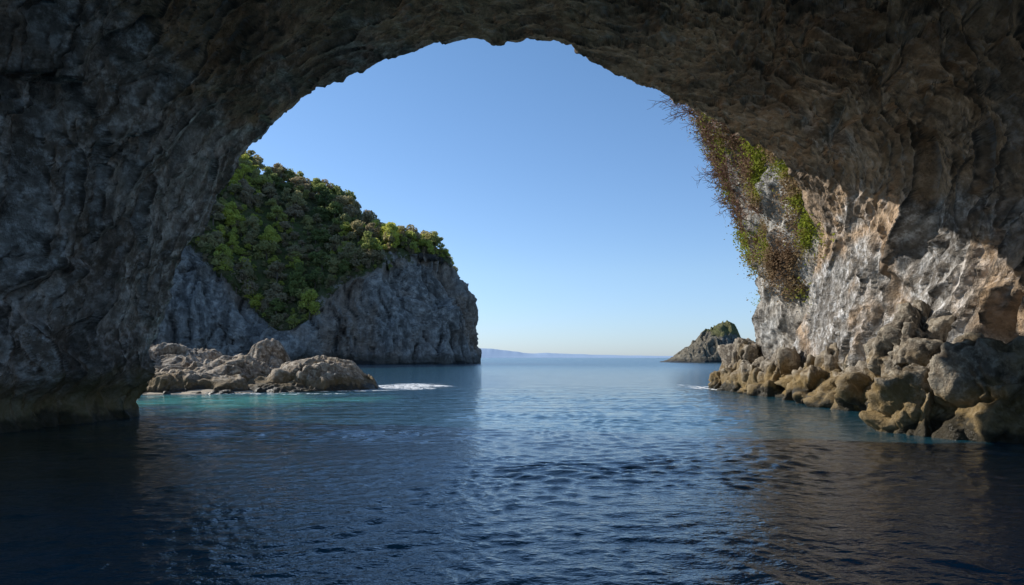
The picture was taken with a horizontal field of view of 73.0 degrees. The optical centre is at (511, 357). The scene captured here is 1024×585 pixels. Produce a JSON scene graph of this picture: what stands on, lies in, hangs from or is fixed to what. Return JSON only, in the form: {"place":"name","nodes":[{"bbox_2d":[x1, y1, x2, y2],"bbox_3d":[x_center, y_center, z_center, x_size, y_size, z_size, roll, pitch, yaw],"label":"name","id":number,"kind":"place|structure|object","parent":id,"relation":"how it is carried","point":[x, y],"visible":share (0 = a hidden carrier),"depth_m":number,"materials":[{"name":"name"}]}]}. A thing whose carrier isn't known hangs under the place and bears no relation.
{"place":"outdoors","nodes":[
{"label":"outdoors","id":0,"kind":"place"},
{"bbox_2d":[146,389,253,393],"bbox_3d":[-39.500,3.750,62.000,41.000,2.422,36.000,0,0,0],"label":"sea foam","id":1,"kind":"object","parent":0,"point":[203,391],"depth_m":58.08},
{"bbox_2d":[246,38,759,355],"label":"sky","id":2,"kind":"structure","parent":0,"point":[576,220],"materials":[{"name":"blue"}]},
{"bbox_2d":[0,358,1023,584],"bbox_3d":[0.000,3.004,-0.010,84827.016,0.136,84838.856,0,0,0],"label":"sea water","id":3,"kind":"structure","parent":0,"point":[571,471],"depth_m":15.70,"materials":[{"name":"blue liquid"}]},
{"bbox_2d":[143,338,379,393],"bbox_3d":[-31.000,1.615,71.000,42.000,8.770,42.000,0,0,0],"label":"rock outcrop","id":4,"kind":"object","parent":3,"relation":"in","point":[266,365],"visible":0.28,"depth_m":63.71,"materials":[{"name":"grey stone"}]},
{"bbox_2d":[152,172,481,364],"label":"headland","id":5,"kind":"structure","parent":3,"relation":"in","point":[417,308],"depth_m":299.94,"materials":[{"name":"grey stone"}]},
{"bbox_2d":[189,150,457,330],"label":"forest","id":6,"kind":"object","parent":5,"relation":"on","point":[352,221],"visible":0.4,"depth_m":313.33,"materials":[{"name":"green plant"}]},
{"bbox_2d":[0,0,1023,432],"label":"sea cave arch","id":7,"kind":"structure","parent":3,"relation":"in","point":[890,132],"depth_m":31.64,"materials":[{"name":"grey stone"}]},
{"bbox_2d":[660,320,740,362],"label":"islet","id":8,"kind":"object","parent":3,"relation":"in","point":[702,347],"visible":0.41,"depth_m":419.39,"materials":[{"name":"grey stone"}]},
{"bbox_2d":[717,338,761,387],"bbox_3d":[22.363,2.013,66.302,5.303,7.873,9.157,0,0,21],"label":"boulder","id":9,"kind":"object","parent":3,"relation":"in","point":[747,349],"visible":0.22,"depth_m":64.00,"materials":[{"name":"grey stone"}]},
{"bbox_2d":[708,342,880,410],"bbox_3d":[21.715,2.907,50.257,7.543,8.416,40.697,0,0,2],"label":"shore rock ledge","id":10,"kind":"object","parent":3,"relation":"in","point":[822,379],"visible":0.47,"depth_m":46.11,"materials":[{"name":"beige stone"}]},
{"bbox_2d":[863,300,955,376],"bbox_3d":[20.071,-0.076,33.024,5.355,5.413,5.212,0,0,-15],"label":"boulder","id":11,"kind":"object","parent":10,"relation":"on","point":[904,338],"visible":0.41,"depth_m":32.24,"materials":[{"name":"grey stone"}]},
{"bbox_2d":[859,353,944,436],"bbox_3d":[16.469,2.652,27.910,4.544,5.635,3.977,0,0,37],"label":"boulder","id":12,"kind":"object","parent":3,"relation":"in","point":[901,400],"visible":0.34,"depth_m":27.08,"materials":[{"name":"beige stone"}]},
{"bbox_2d":[927,332,1023,442],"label":"boulder","id":13,"kind":"object","parent":3,"relation":"in","point":[975,381],"visible":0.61,"depth_m":25.11,"materials":[{"name":"grey stone"}]},
{"bbox_2d":[480,348,672,357],"bbox_3d":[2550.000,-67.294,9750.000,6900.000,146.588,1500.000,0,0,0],"label":"distant hills","id":14,"kind":"structure","parent":0,"point":[491,353],"depth_m":9239.80,"materials":[{"name":"blue"}]},
{"bbox_2d":[694,110,821,360],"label":"sea cliff","id":15,"kind":"structure","parent":0,"point":[776,325],"depth_m":56.39,"materials":[{"name":"grey stone"}]},
{"bbox_2d":[647,95,765,245],"bbox_3d":[17.451,-20.017,60.588,10.192,21.144,14.188,0,0,0],"label":"bare shrub","id":16,"kind":"object","parent":15,"relation":"on","point":[736,211],"visible":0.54,"depth_m":61.31,"materials":[{"name":"plant"}]},
{"bbox_2d":[682,109,834,313],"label":"cliff shrubs","id":17,"kind":"object","parent":15,"relation":"on","point":[758,156],"visible":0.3,"depth_m":55.19,"materials":[{"name":"green plant"}]}
]}

